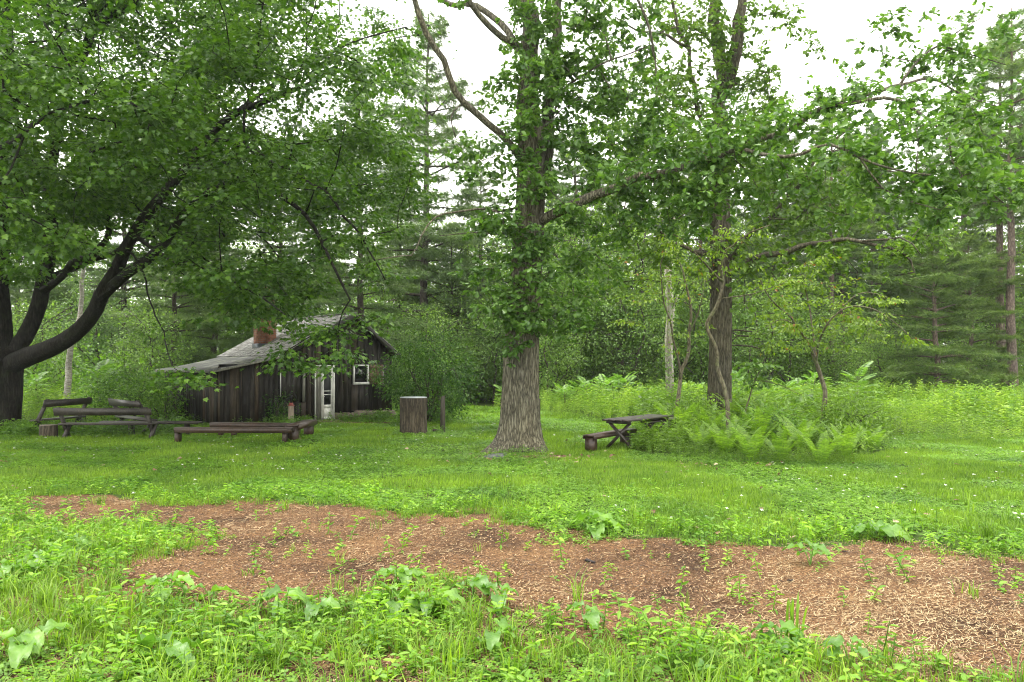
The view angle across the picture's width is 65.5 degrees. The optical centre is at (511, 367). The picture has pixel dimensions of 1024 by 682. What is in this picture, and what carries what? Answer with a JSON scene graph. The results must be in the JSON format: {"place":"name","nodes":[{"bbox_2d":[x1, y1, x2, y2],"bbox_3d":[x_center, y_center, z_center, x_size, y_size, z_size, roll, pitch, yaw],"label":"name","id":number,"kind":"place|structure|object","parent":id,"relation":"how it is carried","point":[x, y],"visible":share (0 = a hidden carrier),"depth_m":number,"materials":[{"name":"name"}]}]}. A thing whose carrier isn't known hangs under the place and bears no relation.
{"place":"outdoors","nodes":[
{"label":"outdoors","id":0,"kind":"place"},
{"bbox_2d":[0,494,1023,681],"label":"mulch ground","id":1,"kind":"structure","parent":0,"point":[803,575],"depth_m":7.69,"materials":[{"name":"brown wood"}]},
{"bbox_2d":[0,618,73,669],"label":"burdock plant","id":2,"kind":"object","parent":1,"relation":"on","point":[34,639],"visible":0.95,"depth_m":5.28,"materials":[{"name":"green plant"}]},
{"bbox_2d":[134,569,199,605],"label":"burdock plant","id":3,"kind":"object","parent":1,"relation":"on","point":[155,580],"visible":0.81,"depth_m":6.77,"materials":[{"name":"green plant"}]},
{"bbox_2d":[127,630,206,675],"bbox_3d":[-2.269,1.865,5.211,0.549,0.266,0.415,0,0,0],"label":"burdock plant","id":4,"kind":"object","parent":1,"relation":"on","point":[150,640],"visible":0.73,"depth_m":5.19,"materials":[{"name":"green plant"}]},
{"bbox_2d":[256,584,314,615],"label":"burdock plant","id":5,"kind":"object","parent":1,"relation":"on","point":[272,593],"visible":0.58,"depth_m":6.48,"materials":[{"name":"green plant"}]},
{"bbox_2d":[289,596,340,624],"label":"burdock plant","id":6,"kind":"object","parent":1,"relation":"on","point":[322,603],"visible":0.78,"depth_m":6.24,"materials":[{"name":"green plant"}]},
{"bbox_2d":[350,583,420,617],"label":"burdock plant","id":7,"kind":"object","parent":1,"relation":"on","point":[397,605],"visible":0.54,"depth_m":6.56,"materials":[{"name":"green plant"}]},
{"bbox_2d":[372,565,429,586],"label":"burdock plant","id":8,"kind":"object","parent":1,"relation":"on","point":[406,573],"visible":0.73,"depth_m":7.36,"materials":[{"name":"green plant"}]},
{"bbox_2d":[404,587,465,616],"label":"burdock plant","id":9,"kind":"object","parent":1,"relation":"on","point":[453,593],"visible":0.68,"depth_m":6.47,"materials":[{"name":"green plant"}]},
{"bbox_2d":[468,618,517,653],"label":"burdock plant","id":10,"kind":"object","parent":1,"relation":"on","point":[504,625],"visible":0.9,"depth_m":5.60,"materials":[{"name":"green plant"}]},
{"bbox_2d":[0,474,1023,681],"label":"weeds","id":11,"kind":"object","parent":1,"relation":"on","point":[281,611],"visible":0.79,"depth_m":6.32,"materials":[{"name":"green plant"}]},
{"bbox_2d":[568,507,629,539],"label":"burdock plant","id":12,"kind":"object","parent":1,"relation":"on","point":[597,532],"visible":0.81,"depth_m":9.64,"materials":[{"name":"green plant"}]},
{"bbox_2d":[750,619,804,653],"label":"burdock plant","id":13,"kind":"object","parent":1,"relation":"on","point":[788,626],"visible":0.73,"depth_m":5.64,"materials":[{"name":"green plant"}]},
{"bbox_2d":[819,634,869,667],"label":"burdock plant","id":14,"kind":"object","parent":1,"relation":"on","point":[839,641],"visible":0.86,"depth_m":5.37,"materials":[{"name":"green plant"}]},
{"bbox_2d":[0,368,1023,681],"bbox_3d":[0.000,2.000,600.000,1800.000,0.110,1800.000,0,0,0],"label":"ground","id":15,"kind":"structure","parent":0,"point":[671,534],"depth_m":13.06,"materials":[{"name":"green plant"}]},
{"bbox_2d":[10,268,92,385],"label":"leafy tree","id":16,"kind":"object","parent":15,"relation":"on","point":[24,314],"visible":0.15,"depth_m":50.08,"materials":[{"name":"green plant"}]},
{"bbox_2d":[12,297,91,399],"bbox_3d":[-21.711,-0.575,35.932,5.029,5.478,4.546,0,0,0],"label":"leafy tree","id":17,"kind":"object","parent":15,"relation":"on","point":[41,330],"visible":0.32,"depth_m":36.08,"materials":[{"name":"green plant"}]},
{"bbox_2d":[30,397,91,430],"bbox_3d":[-13.956,1.495,24.616,0.675,1.090,2.066,0,0,9],"label":"backed bench","id":18,"kind":"object","parent":15,"relation":"on","point":[85,402],"visible":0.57,"depth_m":24.30,"materials":[{"name":"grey wood"}]},
{"bbox_2d":[45,233,110,398],"bbox_3d":[-18.620,-2.092,34.059,2.894,8.212,2.991,0,0,-20],"label":"birch tree","id":19,"kind":"object","parent":15,"relation":"on","point":[68,371],"visible":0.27,"depth_m":34.00,"materials":[{"name":"grey plant"}]},
{"bbox_2d":[36,160,120,386],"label":"pine tree","id":20,"kind":"object","parent":15,"relation":"on","point":[58,294],"visible":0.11,"depth_m":53.95,"materials":[{"name":"green plant"}]},
{"bbox_2d":[46,269,152,386],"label":"leafy tree","id":21,"kind":"object","parent":15,"relation":"on","point":[93,342],"visible":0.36,"depth_m":43.13,"materials":[{"name":"green plant"}]},
{"bbox_2d":[53,407,157,437],"bbox_3d":[-11.432,1.594,22.503,2.713,0.960,0.675,0,0,0],"label":"backed bench","id":22,"kind":"object","parent":15,"relation":"on","point":[60,412],"visible":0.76,"depth_m":22.22,"materials":[{"name":"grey wood"}]},
{"bbox_2d":[53,128,182,362],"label":"pine tree","id":23,"kind":"object","parent":15,"relation":"on","point":[123,287],"visible":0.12,"depth_m":47.44,"materials":[{"name":"green plant"}]},
{"bbox_2d":[77,361,194,420],"bbox_3d":[-13.493,1.076,28.387,3.531,2.601,3.765,0,0,30],"label":"shrub","id":24,"kind":"object","parent":15,"relation":"on","point":[128,395],"visible":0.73,"depth_m":28.11,"materials":[{"name":"green plant"}]},
{"bbox_2d":[99,296,209,395],"bbox_3d":[-17.115,-0.575,37.944,5.029,5.478,4.546,0,0,45],"label":"leafy tree","id":25,"kind":"object","parent":15,"relation":"on","point":[145,331],"visible":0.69,"depth_m":37.66,"materials":[{"name":"green plant"}]},
{"bbox_2d":[108,280,211,378],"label":"leafy tree","id":26,"kind":"object","parent":15,"relation":"on","point":[163,297],"visible":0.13,"depth_m":45.16,"materials":[{"name":"green plant"}]},
{"bbox_2d":[103,179,241,384],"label":"pine tree","id":27,"kind":"object","parent":15,"relation":"on","point":[201,354],"visible":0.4,"depth_m":40.59,"materials":[{"name":"green plant"}]},
{"bbox_2d":[164,189,257,361],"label":"pine tree","id":28,"kind":"object","parent":15,"relation":"on","point":[231,253],"visible":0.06,"depth_m":44.23,"materials":[{"name":"green plant"}]},
{"bbox_2d":[0,0,457,430],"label":"maple tree","id":29,"kind":"object","parent":15,"relation":"on","point":[159,124],"visible":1,"depth_m":19.18,"materials":[{"name":"green plant"}]},
{"bbox_2d":[174,427,293,442],"bbox_3d":[-7.178,1.803,20.599,3.035,0.507,0.324,0,0,0],"label":"plank bench","id":30,"kind":"object","parent":15,"relation":"on","point":[179,431],"visible":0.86,"depth_m":20.44,"materials":[{"name":"brown wood"}]},
{"bbox_2d":[155,287,400,422],"bbox_3d":[-9.148,-0.521,31.211,7.598,5.238,6.450,0,0,-41],"label":"wooden cabin","id":31,"kind":"object","parent":15,"relation":"on","point":[228,402],"visible":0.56,"depth_m":29.39,"materials":[{"name":"wood planks"},{"name":"wood shingle"},{"name":"brick"}]},
{"bbox_2d":[322,367,332,419],"bbox_3d":[-6.847,0.970,29.626,0.444,1.960,0.100,0,0,-41],"label":"door","id":32,"kind":"structure","parent":31,"relation":"in","point":[327,384],"depth_m":29.65,"materials":[{"name":"white paint"}]},
{"bbox_2d":[223,134,340,346],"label":"pine tree","id":33,"kind":"object","parent":15,"relation":"on","point":[236,343],"visible":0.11,"depth_m":46.20,"materials":[{"name":"green plant"}]},
{"bbox_2d":[0,408,565,462],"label":"leafy undergrowth","id":34,"kind":"object","parent":15,"relation":"on","point":[24,427],"visible":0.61,"depth_m":23.86,"materials":[{"name":"green plant"}]},
{"bbox_2d":[283,89,433,348],"bbox_3d":[-7.237,-5.456,37.038,6.882,15.237,6.439,0,0,2],"label":"pine tree","id":35,"kind":"object","parent":15,"relation":"on","point":[397,287],"visible":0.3,"depth_m":36.91,"materials":[{"name":"green plant"}]},
{"bbox_2d":[333,284,435,377],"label":"leafy tree","id":36,"kind":"object","parent":15,"relation":"on","point":[382,302],"visible":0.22,"depth_m":43.38,"materials":[{"name":"green plant"}]},
{"bbox_2d":[363,186,450,376],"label":"pine tree","id":37,"kind":"object","parent":15,"relation":"on","point":[402,298],"visible":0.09,"depth_m":51.33,"materials":[{"name":"green plant"}]},
{"bbox_2d":[400,396,427,434],"bbox_3d":[-2.904,1.465,23.505,0.836,1.178,0.837,0,0,0],"label":"wooden trash bin","id":38,"kind":"object","parent":15,"relation":"on","point":[413,414],"visible":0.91,"depth_m":23.16,"materials":[{"name":"brown wood"}]},
{"bbox_2d":[335,6,499,381],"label":"pine tree","id":39,"kind":"object","parent":15,"relation":"on","point":[426,251],"visible":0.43,"depth_m":46.20,"materials":[{"name":"green plant"}]},
{"bbox_2d":[358,321,486,421],"bbox_3d":[-3.115,0.361,28.564,4.432,4.075,4.483,0,0,0],"label":"shrub","id":40,"kind":"object","parent":15,"relation":"on","point":[426,365],"visible":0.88,"depth_m":27.88,"materials":[{"name":"green plant"}]},
{"bbox_2d":[388,296,476,403],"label":"leafy tree","id":41,"kind":"object","parent":15,"relation":"on","point":[434,330],"visible":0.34,"depth_m":41.72,"materials":[{"name":"green plant"}]},
{"bbox_2d":[412,231,497,392],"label":"pine tree","id":42,"kind":"object","parent":15,"relation":"on","point":[466,260],"visible":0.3,"depth_m":45.07,"materials":[{"name":"green plant"}]},
{"bbox_2d":[418,281,504,402],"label":"leafy tree","id":43,"kind":"object","parent":15,"relation":"on","point":[463,315],"visible":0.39,"depth_m":44.32,"materials":[{"name":"green plant"}]},
{"bbox_2d":[431,230,511,399],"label":"leafy tree","id":44,"kind":"object","parent":15,"relation":"on","point":[476,253],"visible":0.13,"depth_m":48.35,"materials":[{"name":"green plant"}]},
{"bbox_2d":[440,167,514,394],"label":"pine tree","id":45,"kind":"object","parent":15,"relation":"on","point":[481,179],"visible":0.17,"depth_m":51.46,"materials":[{"name":"green plant"}]},
{"bbox_2d":[451,304,504,403],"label":"leafy tree","id":46,"kind":"object","parent":15,"relation":"on","point":[489,359],"visible":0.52,"depth_m":42.68,"materials":[{"name":"green plant"}]},
{"bbox_2d":[0,417,1021,537],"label":"fallen leaves","id":47,"kind":"object","parent":15,"relation":"on","point":[581,454],"visible":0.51,"depth_m":16.10,"materials":[{"name":"plant"}]},
{"bbox_2d":[0,404,1023,681],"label":"clover","id":48,"kind":"object","parent":15,"relation":"on","point":[80,454],"depth_m":14.23,"materials":[{"name":"green plant"}]},
{"bbox_2d":[0,486,1023,681],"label":"tall grass","id":49,"kind":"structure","parent":15,"relation":"on","point":[453,649],"depth_m":5.65,"materials":[{"name":"green plant"}]},
{"bbox_2d":[22,375,1023,441],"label":"meadow plants","id":50,"kind":"object","parent":15,"relation":"on","point":[957,412],"visible":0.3,"depth_m":29.53,"materials":[{"name":"green plant"}]},
{"bbox_2d":[22,331,1023,410],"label":"undergrowth","id":51,"kind":"object","parent":15,"relation":"on","point":[84,377],"visible":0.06,"depth_m":41.78,"materials":[{"name":"green plant"}]},
{"bbox_2d":[470,205,609,396],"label":"leafy tree","id":52,"kind":"object","parent":15,"relation":"on","point":[556,264],"visible":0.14,"depth_m":43.54,"materials":[{"name":"green plant"}]},
{"bbox_2d":[539,317,590,400],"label":"leafy tree","id":53,"kind":"object","parent":15,"relation":"on","point":[544,352],"visible":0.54,"depth_m":39.70,"materials":[{"name":"green plant"}]},
{"bbox_2d":[501,199,637,388],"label":"leafy tree","id":54,"kind":"object","parent":15,"relation":"on","point":[570,239],"visible":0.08,"depth_m":45.18,"materials":[{"name":"green plant"}]},
{"bbox_2d":[539,277,622,395],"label":"leafy tree","id":55,"kind":"object","parent":15,"relation":"on","point":[579,337],"visible":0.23,"depth_m":42.06,"materials":[{"name":"green plant"}]},
{"bbox_2d":[543,127,620,387],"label":"pine tree","id":56,"kind":"object","parent":15,"relation":"on","point":[566,184],"visible":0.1,"depth_m":49.09,"materials":[{"name":"green plant"}]},
{"bbox_2d":[544,265,651,390],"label":"leafy tree","id":57,"kind":"object","parent":15,"relation":"on","point":[608,304],"visible":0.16,"depth_m":42.72,"materials":[{"name":"green plant"}]},
{"bbox_2d":[583,428,636,452],"bbox_3d":[2.475,1.847,19.902,0.329,0.495,2.406,0,0,33],"label":"plank bench","id":58,"kind":"object","parent":15,"relation":"on","point":[591,441],"visible":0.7,"depth_m":19.07,"materials":[{"name":"brown wood"}]},
{"bbox_2d":[582,292,665,402],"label":"cedar tree","id":59,"kind":"object","parent":15,"relation":"on","point":[601,322],"visible":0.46,"depth_m":42.25,"materials":[{"name":"green plant"}]},
{"bbox_2d":[577,279,692,392],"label":"leafy tree","id":60,"kind":"object","parent":15,"relation":"on","point":[644,332],"visible":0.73,"depth_m":41.37,"materials":[{"name":"green plant"}]},
{"bbox_2d":[602,414,673,448],"bbox_3d":[3.227,1.652,20.184,0.980,0.797,2.534,0,0,36],"label":"picnic table","id":61,"kind":"object","parent":15,"relation":"on","point":[627,420],"visible":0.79,"depth_m":19.45,"materials":[{"name":"grey wood"}]},
{"bbox_2d":[590,207,708,381],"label":"leafy tree","id":62,"kind":"object","parent":15,"relation":"on","point":[642,265],"visible":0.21,"depth_m":43.94,"materials":[{"name":"green plant"}]},
{"bbox_2d":[607,241,714,406],"bbox_3d":[4.270,-0.775,22.991,3.410,5.762,2.264,0,0,0],"label":"dogwood tree","id":63,"kind":"object","parent":15,"relation":"on","point":[688,335],"visible":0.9,"depth_m":23.16,"materials":[{"name":"green plant"}]},
{"bbox_2d":[615,274,708,384],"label":"leafy tree","id":64,"kind":"object","parent":15,"relation":"on","point":[679,345],"visible":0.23,"depth_m":43.13,"materials":[{"name":"green plant"}]},
{"bbox_2d":[656,217,683,398],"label":"dead tree","id":65,"kind":"object","parent":15,"relation":"on","point":[669,370],"visible":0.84,"depth_m":29.86,"materials":[{"name":"grey wood"}]},
{"bbox_2d":[644,386,730,431],"bbox_3d":[4.908,1.394,22.656,2.406,1.715,2.071,0,0,0],"label":"shrub","id":66,"kind":"object","parent":15,"relation":"on","point":[678,403],"visible":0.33,"depth_m":22.61,"materials":[{"name":"green plant"}]},
{"bbox_2d":[378,0,1023,453],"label":"oak tree","id":67,"kind":"object","parent":15,"relation":"on","point":[536,184],"visible":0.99,"depth_m":17.49,"materials":[{"name":"green plant"}]},
{"bbox_2d":[649,133,756,378],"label":"pine tree","id":68,"kind":"object","parent":15,"relation":"on","point":[701,249],"visible":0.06,"depth_m":47.53,"materials":[{"name":"green plant"}]},
{"bbox_2d":[655,289,757,388],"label":"leafy tree","id":69,"kind":"object","parent":15,"relation":"on","point":[702,372],"visible":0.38,"depth_m":42.54,"materials":[{"name":"green plant"}]},
{"bbox_2d":[700,418,752,452],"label":"fern","id":70,"kind":"object","parent":15,"relation":"on","point":[721,438],"visible":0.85,"depth_m":17.92,"materials":[{"name":"green plant"}]},
{"bbox_2d":[647,225,806,427],"bbox_3d":[5.313,-0.752,20.353,3.948,5.712,2.174,0,0,0],"label":"dogwood tree","id":71,"kind":"object","parent":15,"relation":"on","point":[715,346],"visible":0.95,"depth_m":20.17,"materials":[{"name":"green plant"}]},
{"bbox_2d":[679,207,793,369],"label":"leafy tree","id":72,"kind":"object","parent":15,"relation":"on","point":[738,223],"visible":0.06,"depth_m":48.78,"materials":[{"name":"green plant"}]},
{"bbox_2d":[688,279,807,387],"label":"leafy tree","id":73,"kind":"object","parent":15,"relation":"on","point":[749,349],"visible":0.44,"depth_m":41.54,"materials":[{"name":"green plant"}]},
{"bbox_2d":[715,413,786,459],"bbox_3d":[5.051,1.494,16.645,1.389,1.010,1.466,0,0,-36],"label":"fern","id":74,"kind":"object","parent":15,"relation":"on","point":[743,440],"visible":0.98,"depth_m":16.65,"materials":[{"name":"green plant"}]},
{"bbox_2d":[626,376,894,463],"bbox_3d":[7.781,1.181,23.368,8.649,1.751,15.019,0,0,10],"label":"leafy ground cover","id":75,"kind":"object","parent":15,"relation":"on","point":[670,437],"visible":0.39,"depth_m":20.66,"materials":[{"name":"green plant"}]},
{"bbox_2d":[565,0,968,415],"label":"oak tree","id":76,"kind":"object","parent":15,"relation":"on","point":[726,64],"visible":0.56,"depth_m":25.03,"materials":[{"name":"green leaf"},{"name":"brown bark"}]},
{"bbox_2d":[722,397,813,447],"bbox_3d":[6.540,1.538,20.123,2.480,1.608,2.114,0,0,0],"label":"shrub","id":77,"kind":"object","parent":15,"relation":"on","point":[794,421],"visible":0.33,"depth_m":19.93,"materials":[{"name":"green plant"}]},
{"bbox_2d":[730,357,817,417],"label":"oak sapling","id":78,"kind":"object","parent":15,"relation":"on","point":[760,366],"visible":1,"depth_m":23.71,"materials":[{"name":"green plant"}]},
{"bbox_2d":[729,112,836,388],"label":"pine tree","id":79,"kind":"object","parent":15,"relation":"on","point":[742,214],"visible":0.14,"depth_m":46.22,"materials":[{"name":"green plant"}]},
{"bbox_2d":[732,227,835,389],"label":"leafy tree","id":80,"kind":"object","parent":15,"relation":"on","point":[816,295],"visible":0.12,"depth_m":46.99,"materials":[{"name":"green plant"}]},
{"bbox_2d":[761,426,808,459],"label":"fern","id":81,"kind":"object","parent":15,"relation":"on","point":[778,444],"visible":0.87,"depth_m":16.64,"materials":[{"name":"green plant"}]},
{"bbox_2d":[732,267,848,395],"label":"leafy tree","id":82,"kind":"object","parent":15,"relation":"on","point":[790,361],"visible":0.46,"depth_m":43.47,"materials":[{"name":"green plant"}]},
{"bbox_2d":[771,413,828,449],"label":"fern","id":83,"kind":"object","parent":15,"relation":"on","point":[805,429],"visible":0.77,"depth_m":18.74,"materials":[{"name":"green plant"}]},
{"bbox_2d":[785,426,846,461],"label":"fern","id":84,"kind":"object","parent":15,"relation":"on","point":[829,449],"visible":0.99,"depth_m":16.41,"materials":[{"name":"green plant"}]},
{"bbox_2d":[768,294,866,389],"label":"leafy tree","id":85,"kind":"object","parent":15,"relation":"on","point":[819,324],"visible":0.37,"depth_m":44.54,"materials":[{"name":"green plant"}]},
{"bbox_2d":[782,109,884,387],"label":"pine tree","id":86,"kind":"object","parent":15,"relation":"on","point":[855,229],"visible":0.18,"depth_m":46.62,"materials":[{"name":"green plant"}]},
{"bbox_2d":[738,254,933,422],"bbox_3d":[8.250,-0.515,21.348,4.526,5.243,3.154,0,0,0],"label":"dogwood tree","id":87,"kind":"object","parent":15,"relation":"on","point":[852,320],"visible":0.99,"depth_m":21.16,"materials":[{"name":"green plant"}]},
{"bbox_2d":[791,262,881,377],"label":"leafy tree","id":88,"kind":"object","parent":15,"relation":"on","point":[837,294],"visible":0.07,"depth_m":52.63,"materials":[{"name":"green plant"}]},
{"bbox_2d":[809,416,882,451],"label":"shrub","id":89,"kind":"object","parent":15,"relation":"on","point":[840,426],"visible":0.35,"depth_m":18.51,"materials":[{"name":"green plant"}]},
{"bbox_2d":[795,137,897,384],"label":"pine tree","id":90,"kind":"object","parent":15,"relation":"on","point":[866,237],"visible":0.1,"depth_m":51.59,"materials":[{"name":"green plant"}]},
{"bbox_2d":[815,421,884,456],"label":"fern","id":91,"kind":"object","parent":15,"relation":"on","point":[844,445],"visible":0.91,"depth_m":17.27,"materials":[{"name":"green plant"}]},
{"bbox_2d":[807,376,910,441],"bbox_3d":[9.185,1.268,21.525,2.493,2.074,2.572,0,0,-30],"label":"shrub","id":92,"kind":"object","parent":15,"relation":"on","point":[856,411],"visible":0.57,"depth_m":21.21,"materials":[{"name":"green leaf"}]},
{"bbox_2d":[819,312,902,393],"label":"leafy tree","id":93,"kind":"object","parent":15,"relation":"on","point":[844,351],"visible":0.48,"depth_m":41.84,"materials":[{"name":"green plant"}]},
{"bbox_2d":[845,520,911,542],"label":"burdock plant","id":94,"kind":"object","parent":15,"relation":"on","point":[886,528],"visible":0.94,"depth_m":9.19,"materials":[{"name":"green plant"}]},
{"bbox_2d":[834,122,924,383],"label":"pine tree","id":95,"kind":"object","parent":15,"relation":"on","point":[895,225],"visible":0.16,"depth_m":55.23,"materials":[{"name":"green plant"}]},
{"bbox_2d":[844,322,915,400],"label":"leafy tree","id":96,"kind":"object","parent":15,"relation":"on","point":[885,347],"visible":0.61,"depth_m":39.78,"materials":[{"name":"green plant"}]},
{"bbox_2d":[860,307,953,383],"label":"leafy tree","id":97,"kind":"object","parent":15,"relation":"on","point":[903,323],"visible":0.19,"depth_m":45.76,"materials":[{"name":"green plant"}]},
{"bbox_2d":[855,221,1017,400],"bbox_3d":[20.129,-2.435,37.440,6.503,9.261,6.255,0,0,-3],"label":"cedar tree","id":98,"kind":"object","parent":15,"relation":"on","point":[928,260],"visible":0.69,"depth_m":37.32,"materials":[{"name":"green plant"}]},
{"bbox_2d":[912,87,1008,360],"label":"pine tree","id":99,"kind":"object","parent":15,"relation":"on","point":[973,230],"visible":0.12,"depth_m":53.50,"materials":[{"name":"green plant"}]},
{"bbox_2d":[907,233,1023,389],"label":"cedar tree","id":100,"kind":"object","parent":15,"relation":"on","point":[988,274],"visible":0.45,"depth_m":41.89,"materials":[{"name":"green plant"}]},
{"bbox_2d":[926,24,1023,388],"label":"pine tree","id":101,"kind":"object","parent":15,"relation":"on","point":[999,240],"visible":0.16,"depth_m":43.91,"materials":[{"name":"green plant"}]},
{"bbox_2d":[948,6,1023,389],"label":"pine tree","id":102,"kind":"object","parent":15,"relation":"on","point":[1016,65],"visible":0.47,"depth_m":40.95,"materials":[{"name":"green plant"}]},
{"bbox_2d":[971,173,1023,362],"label":"tree","id":103,"kind":"object","parent":15,"relation":"on","point":[1021,252],"visible":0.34,"depth_m":46.07,"materials":[{"name":"green plant"}]},
{"bbox_2d":[11,0,1023,365],"label":"sky","id":104,"kind":"structure","parent":0,"point":[835,21],"materials":[{"name":"white"}]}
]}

